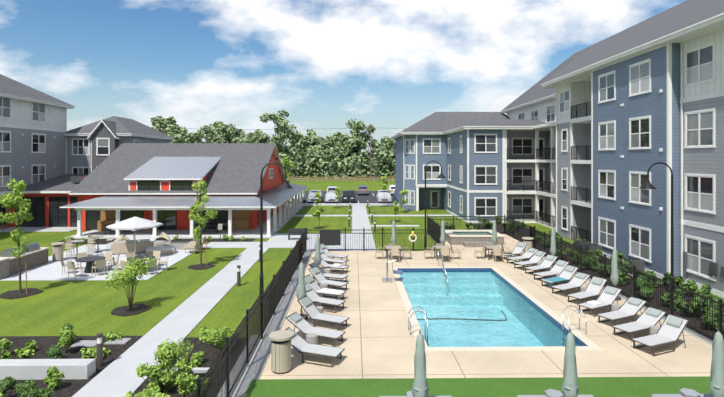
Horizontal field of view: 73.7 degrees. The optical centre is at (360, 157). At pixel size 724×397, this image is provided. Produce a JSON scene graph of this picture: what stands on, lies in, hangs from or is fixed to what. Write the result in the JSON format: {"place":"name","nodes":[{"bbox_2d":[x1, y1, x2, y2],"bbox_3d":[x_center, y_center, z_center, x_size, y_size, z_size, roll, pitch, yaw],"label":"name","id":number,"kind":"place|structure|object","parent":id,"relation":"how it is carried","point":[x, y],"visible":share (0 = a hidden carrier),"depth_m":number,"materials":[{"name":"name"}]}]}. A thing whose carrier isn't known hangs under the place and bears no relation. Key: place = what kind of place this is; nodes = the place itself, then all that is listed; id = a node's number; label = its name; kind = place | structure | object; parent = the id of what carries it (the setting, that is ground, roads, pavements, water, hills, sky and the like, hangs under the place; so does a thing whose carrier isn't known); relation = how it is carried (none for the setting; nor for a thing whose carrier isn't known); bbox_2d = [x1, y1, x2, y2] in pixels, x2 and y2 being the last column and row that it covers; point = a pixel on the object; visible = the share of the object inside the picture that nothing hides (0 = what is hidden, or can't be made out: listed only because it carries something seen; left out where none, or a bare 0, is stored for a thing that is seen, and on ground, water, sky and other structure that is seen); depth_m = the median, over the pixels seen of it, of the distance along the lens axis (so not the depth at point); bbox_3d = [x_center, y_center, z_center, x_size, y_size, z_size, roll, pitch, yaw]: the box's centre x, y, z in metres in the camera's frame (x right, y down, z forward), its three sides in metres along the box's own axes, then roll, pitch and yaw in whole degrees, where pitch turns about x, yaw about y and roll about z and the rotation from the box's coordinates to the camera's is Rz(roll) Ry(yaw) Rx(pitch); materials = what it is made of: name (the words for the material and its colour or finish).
{"place":"outdoors","nodes":[
{"label":"outdoors","id":0,"kind":"place"},
{"bbox_2d":[0,238,205,280],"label":"patio paving","id":1,"kind":"structure","parent":0,"point":[51,270],"depth_m":27.19,"materials":[{"name":"concrete"}]},
{"bbox_2d":[0,232,205,279],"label":"patio furniture","id":2,"kind":"object","parent":1,"relation":"on","point":[35,255],"visible":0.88,"depth_m":27.71,"materials":[{"name":"brown wood"}]},
{"bbox_2d":[106,216,162,255],"bbox_3d":[-14.097,4.938,30.180,2.963,2.585,2.963,0,0,-1],"label":"patio umbrella","id":3,"kind":"object","parent":1,"relation":"on","point":[135,223],"visible":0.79,"depth_m":29.44,"materials":[{"name":"white fabric"}]},
{"bbox_2d":[51,237,533,373],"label":"trash cans","id":4,"kind":"object","parent":1,"relation":"on","point":[281,352],"visible":0.92,"depth_m":13.93,"materials":[{"name":"brown metal"}]},
{"bbox_2d":[72,203,452,396],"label":"path paving","id":5,"kind":"structure","parent":0,"point":[118,377],"depth_m":20.67,"materials":[{"name":"concrete"}]},
{"bbox_2d":[96,199,375,366],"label":"bollard lights","id":6,"kind":"object","parent":5,"relation":"on","point":[99,352],"visible":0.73,"depth_m":14.48,"materials":[{"name":"brown metal"}]},
{"bbox_2d":[288,228,304,239],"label":"gate","id":7,"kind":"structure","parent":5,"relation":"on","point":[296,231],"depth_m":37.06,"materials":[{"name":"black metal"}]},
{"bbox_2d":[286,179,394,202],"bbox_3d":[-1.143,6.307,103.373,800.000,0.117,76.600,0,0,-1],"label":"parking lot","id":8,"kind":"structure","parent":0,"point":[363,198],"depth_m":80.24,"materials":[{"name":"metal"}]},
{"bbox_2d":[290,190,305,202],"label":"car","id":9,"kind":"object","parent":8,"relation":"on","point":[304,196],"visible":0.33,"depth_m":66.97,"materials":[{"name":"paint"}]},
{"bbox_2d":[307,190,322,202],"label":"car","id":10,"kind":"object","parent":8,"relation":"on","point":[311,197],"visible":0.81,"depth_m":66.90,"materials":[{"name":"paint"}]},
{"bbox_2d":[327,186,336,191],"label":"car","id":11,"kind":"object","parent":8,"relation":"on","point":[331,189],"visible":0.46,"depth_m":80.36,"materials":[{"name":"paint"}]},
{"bbox_2d":[325,192,339,202],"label":"car","id":12,"kind":"object","parent":8,"relation":"on","point":[330,196],"visible":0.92,"depth_m":66.38,"materials":[{"name":"paint"}]},
{"bbox_2d":[342,190,355,202],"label":"car","id":13,"kind":"object","parent":8,"relation":"on","point":[348,195],"visible":1,"depth_m":66.33,"materials":[{"name":"paint"}]},
{"bbox_2d":[357,185,367,194],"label":"car","id":14,"kind":"object","parent":8,"relation":"on","point":[362,189],"visible":1,"depth_m":80.04,"materials":[{"name":"paint"}]},
{"bbox_2d":[376,190,390,202],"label":"car","id":15,"kind":"object","parent":8,"relation":"on","point":[380,196],"visible":0.96,"depth_m":67.12,"materials":[{"name":"paint"}]},
{"bbox_2d":[387,185,394,193],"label":"car","id":16,"kind":"object","parent":8,"relation":"on","point":[391,188],"visible":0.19,"depth_m":80.38,"materials":[{"name":"paint"}]},
{"bbox_2d":[393,190,397,200],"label":"car","id":17,"kind":"object","parent":8,"relation":"on","point":[395,197],"visible":0.35,"depth_m":67.41,"materials":[{"name":"paint"}]},
{"bbox_2d":[0,0,685,152],"label":"sky","id":18,"kind":"structure","parent":0,"point":[387,65],"materials":[{"name":"blue"}]},
{"bbox_2d":[0,176,721,337],"bbox_3d":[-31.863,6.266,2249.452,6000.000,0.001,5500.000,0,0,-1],"label":"ground","id":19,"kind":"structure","parent":0,"point":[84,307],"depth_m":23.33,"materials":[{"name":"green plant"}]},
{"bbox_2d":[0,174,88,231],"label":"clubhouse connector","id":20,"kind":"object","parent":19,"relation":"on","point":[48,198],"visible":0.56,"depth_m":43.48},
{"bbox_2d":[0,74,173,228],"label":"apartment building","id":21,"kind":"structure","parent":19,"relation":"on","point":[39,142],"depth_m":48.82,"materials":[{"name":"wood"}]},
{"bbox_2d":[150,116,178,134],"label":"tree","id":22,"kind":"object","parent":19,"relation":"on","point":[158,123],"visible":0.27,"depth_m":149.72,"materials":[{"name":"green plant"}]},
{"bbox_2d":[164,132,173,142],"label":"tree","id":23,"kind":"object","parent":19,"relation":"on","point":[169,134],"depth_m":143.70,"materials":[{"name":"green plant"}]},
{"bbox_2d":[161,124,188,135],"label":"tree","id":24,"kind":"object","parent":19,"relation":"on","point":[173,129],"visible":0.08,"depth_m":146.51,"materials":[{"name":"green plant"}]},
{"bbox_2d":[132,224,221,240],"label":"info signs","id":25,"kind":"object","parent":19,"relation":"on","point":[220,227],"visible":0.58,"depth_m":36.39,"materials":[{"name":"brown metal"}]},
{"bbox_2d":[171,132,192,142],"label":"tree","id":26,"kind":"object","parent":19,"relation":"on","point":[183,138],"visible":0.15,"depth_m":137.10,"materials":[{"name":"green plant"}]},
{"bbox_2d":[60,143,307,238],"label":"clubhouse building","id":27,"kind":"structure","parent":19,"relation":"on","point":[147,181],"depth_m":41.48,"materials":[{"name":"shingle"},{"name":"painted wood siding"},{"name":"metal"}]},
{"bbox_2d":[190,130,205,142],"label":"tree","id":28,"kind":"object","parent":19,"relation":"on","point":[198,136],"visible":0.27,"depth_m":142.21,"materials":[{"name":"green plant"}]},
{"bbox_2d":[0,206,407,316],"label":"mulch rings","id":29,"kind":"object","parent":19,"relation":"on","point":[126,311],"visible":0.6,"depth_m":21.87,"materials":[{"name":"brown soil"}]},
{"bbox_2d":[0,178,33,293],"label":"young tree","id":30,"kind":"object","parent":29,"relation":"on","point":[13,198],"visible":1,"depth_m":21.98,"materials":[{"name":"green plant"}]},
{"bbox_2d":[104,256,155,309],"bbox_3d":[-9.443,5.202,19.834,1.552,2.139,2.330,0,0,-1],"label":"multistem tree","id":31,"kind":"object","parent":29,"relation":"on","point":[126,274],"visible":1,"depth_m":19.66,"materials":[{"name":"green plant"}]},
{"bbox_2d":[189,179,217,266],"bbox_3d":[-9.184,3.717,27.786,1.705,5.099,1.362,0,0,10],"label":"young tree","id":32,"kind":"object","parent":29,"relation":"on","point":[197,235],"visible":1,"depth_m":27.67,"materials":[{"name":"green plant"}]},
{"bbox_2d":[312,205,323,227],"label":"tree sapling","id":33,"kind":"object","parent":29,"relation":"on","point":[319,210],"visible":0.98,"depth_m":43.10,"materials":[{"name":"green plant"}]},
{"bbox_2d":[315,192,321,204],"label":"tree sapling","id":34,"kind":"object","parent":29,"relation":"on","point":[318,195],"visible":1,"depth_m":56.03,"materials":[{"name":"green plant"}]},
{"bbox_2d":[334,187,342,205],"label":"tree sapling","id":35,"kind":"object","parent":29,"relation":"on","point":[337,193],"visible":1,"depth_m":60.55,"materials":[{"name":"green plant"}]},
{"bbox_2d":[377,175,390,195],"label":"tree sapling","id":36,"kind":"object","parent":29,"relation":"on","point":[383,187],"visible":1,"depth_m":62.27,"materials":[{"name":"green plant"}]},
{"bbox_2d":[393,201,398,220],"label":"tree sapling","id":37,"kind":"object","parent":29,"relation":"on","point":[395,211],"visible":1,"depth_m":47.71,"materials":[{"name":"green plant"}]},
{"bbox_2d":[400,189,407,203],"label":"tree sapling","id":38,"kind":"object","parent":29,"relation":"on","point":[404,194],"visible":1,"depth_m":55.69,"materials":[{"name":"green plant"}]},
{"bbox_2d":[200,122,227,142],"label":"tree","id":39,"kind":"object","parent":19,"relation":"on","point":[217,136],"visible":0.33,"depth_m":147.25,"materials":[{"name":"green plant"}]},
{"bbox_2d":[205,121,235,142],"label":"tree","id":40,"kind":"object","parent":19,"relation":"on","point":[214,124],"visible":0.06,"depth_m":170.31,"materials":[{"name":"green plant"}]},
{"bbox_2d":[221,125,246,142],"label":"tree","id":41,"kind":"object","parent":19,"relation":"on","point":[232,133],"visible":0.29,"depth_m":152.72,"materials":[{"name":"green plant"}]},
{"bbox_2d":[232,137,254,142],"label":"tree","id":42,"kind":"object","parent":19,"relation":"on","point":[239,140],"visible":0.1,"depth_m":147.07,"materials":[{"name":"green plant"}]},
{"bbox_2d":[245,135,257,142],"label":"tree","id":43,"kind":"object","parent":19,"relation":"on","point":[253,137],"visible":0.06,"depth_m":157.61,"materials":[{"name":"green plant"}]},
{"bbox_2d":[246,130,269,142],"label":"tree","id":44,"kind":"object","parent":19,"relation":"on","point":[255,132],"visible":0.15,"depth_m":191.83,"materials":[{"name":"green plant"}]},
{"bbox_2d":[259,162,292,294],"bbox_3d":[-3.801,3.223,21.826,1.570,6.085,0.720,0,0,-1],"label":"lamp post","id":45,"kind":"object","parent":19,"relation":"on","point":[285,185],"visible":1,"depth_m":21.78,"materials":[{"name":"black metal"}]},
{"bbox_2d":[147,124,405,180],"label":"utility poles","id":46,"kind":"object","parent":19,"relation":"on","point":[370,128],"visible":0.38,"depth_m":130.57,"materials":[{"name":"brown wood"}]},
{"bbox_2d":[256,109,297,163],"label":"tree","id":47,"kind":"object","parent":19,"relation":"on","point":[284,133],"visible":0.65,"depth_m":153.42,"materials":[{"name":"green plant"}]},
{"bbox_2d":[281,157,293,177],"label":"tree","id":48,"kind":"object","parent":19,"relation":"on","point":[284,161],"visible":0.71,"depth_m":96.32,"materials":[{"name":"green plant"}]},
{"bbox_2d":[283,132,310,170],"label":"tree","id":49,"kind":"object","parent":19,"relation":"on","point":[302,138],"visible":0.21,"depth_m":164.75,"materials":[{"name":"green plant"}]},
{"bbox_2d":[307,135,322,147],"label":"tree","id":50,"kind":"object","parent":19,"relation":"on","point":[315,140],"visible":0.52,"depth_m":168.96,"materials":[{"name":"green plant"}]},
{"bbox_2d":[306,129,324,140],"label":"tree","id":51,"kind":"object","parent":19,"relation":"on","point":[310,132],"visible":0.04,"depth_m":178.41,"materials":[{"name":"green plant"}]},
{"bbox_2d":[309,145,328,175],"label":"tree","id":52,"kind":"object","parent":19,"relation":"on","point":[317,148],"visible":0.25,"depth_m":150.33,"materials":[{"name":"green plant"}]},
{"bbox_2d":[259,140,394,177],"bbox_3d":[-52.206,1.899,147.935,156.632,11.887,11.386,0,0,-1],"label":"trees","id":53,"kind":"object","parent":19,"relation":"on","point":[377,166],"visible":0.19,"depth_m":148.13,"materials":[{"name":"green plant"}]},
{"bbox_2d":[325,131,342,139],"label":"tree","id":54,"kind":"object","parent":19,"relation":"on","point":[337,134],"visible":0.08,"depth_m":187.43,"materials":[{"name":"green plant"}]},
{"bbox_2d":[322,135,346,168],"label":"tree","id":55,"kind":"object","parent":19,"relation":"on","point":[333,139],"visible":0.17,"depth_m":164.94,"materials":[{"name":"green plant"}]},
{"bbox_2d":[288,176,394,181],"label":"rail fence","id":56,"kind":"object","parent":19,"relation":"on","point":[345,178],"visible":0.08,"depth_m":127.57,"materials":[{"name":"brown wood"}]},
{"bbox_2d":[333,143,357,174],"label":"tree","id":57,"kind":"object","parent":19,"relation":"on","point":[343,150],"visible":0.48,"depth_m":155.37,"materials":[{"name":"green plant"}]},
{"bbox_2d":[337,118,382,172],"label":"tree","id":58,"kind":"object","parent":19,"relation":"on","point":[352,141],"visible":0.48,"depth_m":158.34,"materials":[{"name":"green plant"}]},
{"bbox_2d":[0,223,723,396],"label":"mulch bed soil","id":59,"kind":"structure","parent":19,"relation":"on","point":[67,387],"depth_m":15.99,"materials":[{"name":"brown soil"}]},
{"bbox_2d":[0,323,76,396],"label":"garden shrubs","id":60,"kind":"object","parent":59,"relation":"on","point":[25,389],"visible":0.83,"depth_m":12.24,"materials":[{"name":"green plant"}]},
{"bbox_2d":[0,327,103,396],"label":"garden shrubs","id":61,"kind":"object","parent":59,"relation":"on","point":[52,379],"visible":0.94,"depth_m":14.93,"materials":[{"name":"green plant"}]},
{"bbox_2d":[70,338,131,346],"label":"stepping stone path","id":62,"kind":"structure","parent":59,"relation":"on","point":[85,343],"depth_m":16.25,"materials":[{"name":"white stone"}]},
{"bbox_2d":[0,359,209,379],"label":"seat wall","id":63,"kind":"structure","parent":59,"relation":"on","point":[25,369],"depth_m":13.62,"materials":[{"name":"concrete"}]},
{"bbox_2d":[0,326,223,396],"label":"groundcover plants","id":64,"kind":"object","parent":59,"relation":"on","point":[30,347],"visible":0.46,"depth_m":14.88,"materials":[{"name":"green plant"}]},
{"bbox_2d":[63,234,245,242],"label":"porch bed plants","id":65,"kind":"object","parent":59,"relation":"on","point":[226,237],"visible":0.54,"depth_m":36.34,"materials":[{"name":"green plant"}]},
{"bbox_2d":[134,325,235,396],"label":"garden shrubs","id":66,"kind":"object","parent":59,"relation":"on","point":[167,353],"visible":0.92,"depth_m":12.67,"materials":[{"name":"green plant"}]},
{"bbox_2d":[219,335,259,396],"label":"retaining kerb","id":67,"kind":"structure","parent":59,"relation":"on","point":[242,370],"depth_m":13.96,"materials":[{"name":"concrete"}]},
{"bbox_2d":[444,217,723,330],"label":"shrubs","id":68,"kind":"object","parent":59,"relation":"on","point":[691,285],"visible":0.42,"depth_m":21.80,"materials":[{"name":"green plant"}]},
{"bbox_2d":[575,240,644,275],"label":"air conditioning units","id":69,"kind":"object","parent":59,"relation":"on","point":[639,263],"visible":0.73,"depth_m":26.06,"materials":[{"name":"metal"}]},
{"bbox_2d":[639,162,674,289],"bbox_3d":[13.254,3.223,21.571,1.570,6.085,0.720,0,0,-1],"label":"lamp post","id":70,"kind":"object","parent":59,"relation":"on","point":[647,184],"visible":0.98,"depth_m":21.53,"materials":[{"name":"black metal"}]},
{"bbox_2d":[380,136,388,148],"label":"tree","id":71,"kind":"object","parent":19,"relation":"on","point":[383,140],"visible":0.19,"depth_m":184.99,"materials":[{"name":"green plant"}]},
{"bbox_2d":[379,138,394,170],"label":"tree","id":72,"kind":"object","parent":19,"relation":"on","point":[390,144],"visible":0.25,"depth_m":155.67,"materials":[{"name":"green plant"}]},
{"bbox_2d":[424,161,445,248],"bbox_3d":[5.092,3.223,32.855,1.570,6.085,0.720,0,0,-1],"label":"lamp post","id":73,"kind":"object","parent":19,"relation":"on","point":[441,175],"visible":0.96,"depth_m":32.79,"materials":[{"name":"black metal"}]},
{"bbox_2d":[231,252,712,396],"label":"gravel strip","id":74,"kind":"object","parent":19,"relation":"on","point":[253,369],"visible":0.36,"depth_m":16.74,"materials":[{"name":"grey gravel"}]},
{"bbox_2d":[391,112,555,229],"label":"apartment building","id":75,"kind":"structure","parent":19,"relation":"on","point":[493,163],"depth_m":49.31,"materials":[{"name":"blue"}]},
{"bbox_2d":[361,175,376,179],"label":"road car","id":76,"kind":"object","parent":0,"point":[368,176],"visible":0.5,"depth_m":136.84,"materials":[{"name":"paint"}]},
{"bbox_2d":[417,311,506,320],"bbox_3d":[4.766,7.586,23.229,4.528,0.043,1.445,0,0,-1],"label":"pool floor marking","id":77,"kind":"object","parent":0,"point":[465,319],"depth_m":22.67,"materials":[{"name":"tile"}]},
{"bbox_2d":[454,233,489,234],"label":"spa water","id":78,"kind":"structure","parent":0,"point":[473,233],"depth_m":36.48,"materials":[{"name":"teal liquid"}]},
{"bbox_2d":[244,377,710,396],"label":"lawn","id":79,"kind":"structure","parent":0,"point":[593,386],"depth_m":13.12,"materials":[{"name":"green plant"}]},
{"bbox_2d":[406,388,699,396],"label":"tables","id":80,"kind":"object","parent":79,"relation":"on","point":[684,392],"visible":0.74,"depth_m":11.87,"materials":[{"name":"white"}]},
{"bbox_2d":[259,234,711,378],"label":"pool deck paving","id":81,"kind":"structure","parent":0,"point":[378,341],"depth_m":16.14,"materials":[{"name":"beige concrete"}]},
{"bbox_2d":[382,259,402,282],"bbox_3d":[1.614,5.661,24.304,1.050,1.090,0.600,0,0,-1],"label":"pool lift","id":82,"kind":"object","parent":81,"relation":"on","point":[387,280],"visible":1,"depth_m":24.26,"materials":[{"name":"silver metal"}]},
{"bbox_2d":[375,243,511,262],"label":"pool dining sets","id":83,"kind":"object","parent":81,"relation":"on","point":[445,251],"visible":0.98,"depth_m":29.41,"materials":[{"name":"brown metal"}]},
{"bbox_2d":[190,215,723,396],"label":"pool fence","id":84,"kind":"object","parent":81,"relation":"on","point":[237,350],"visible":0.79,"depth_m":19.66,"materials":[{"name":"black metal"}]},
{"bbox_2d":[409,231,416,241],"bbox_3d":[3.478,5.228,32.062,0.548,0.724,0.180,0,0,-1],"label":"life ring","id":85,"kind":"object","parent":84,"relation":"attached to","point":[413,234],"visible":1,"depth_m":32.06,"materials":[{"name":"white plastic"}]},
{"bbox_2d":[445,230,504,246],"bbox_3d":[8.330,5.891,35.472,3.880,0.630,3.940,0,0,-1],"label":"hot tub","id":86,"kind":"object","parent":81,"relation":"on","point":[469,240],"visible":0.69,"depth_m":34.41,"materials":[{"name":"stone"}]},
{"bbox_2d":[306,253,659,343],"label":"cushions","id":87,"kind":"object","parent":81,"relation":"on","point":[312,338],"visible":0.33,"depth_m":18.78,"materials":[{"name":"grey fabric"}]},
{"bbox_2d":[285,241,688,367],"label":"lounge chairs","id":88,"kind":"object","parent":81,"relation":"on","point":[671,329],"visible":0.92,"depth_m":18.65,"materials":[{"name":"white metal"}]},
{"bbox_2d":[318,264,601,305],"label":"towels","id":89,"kind":"object","parent":88,"relation":"on","point":[555,279],"visible":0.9,"depth_m":21.31,"materials":[{"name":"white fabric"}]},
{"bbox_2d":[397,268,586,346],"bbox_3d":[4.779,6.911,21.499,5.300,1.410,11.300,0,0,-1],"label":"pool basin","id":90,"kind":"object","parent":81,"relation":"in","point":[476,337],"visible":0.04,"depth_m":23.18,"materials":[{"name":"blue liquid"}]},
{"bbox_2d":[408,251,586,345],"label":"pool handrails","id":91,"kind":"object","parent":81,"relation":"in","point":[563,339],"visible":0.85,"depth_m":17.39,"materials":[{"name":"silver metal"}]},
{"bbox_2d":[296,219,723,396],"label":"closed umbrellas","id":92,"kind":"object","parent":81,"relation":"on","point":[569,388],"visible":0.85,"depth_m":11.01,"materials":[{"name":"sage green fabric"},{"name":"bronze metal"}]},
{"bbox_2d":[400,271,579,346],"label":"pool water","id":93,"kind":"structure","parent":0,"point":[449,274],"depth_m":20.50,"materials":[{"name":"blue liquid"}]},
{"bbox_2d":[379,394,712,396],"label":"lounge chairs","id":94,"kind":"object","parent":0,"point":[668,395],"visible":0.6,"depth_m":11.87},
{"bbox_2d":[500,0,723,297],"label":"apartment building","id":95,"kind":"structure","parent":0,"point":[625,109],"depth_m":26.62,"materials":[{"name":"blue"}]},
{"bbox_2d":[683,251,723,277],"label":"meter boxes","id":96,"kind":"object","parent":95,"relation":"attached to","point":[714,268],"visible":0.94,"depth_m":22.14,"materials":[{"name":"metal"}]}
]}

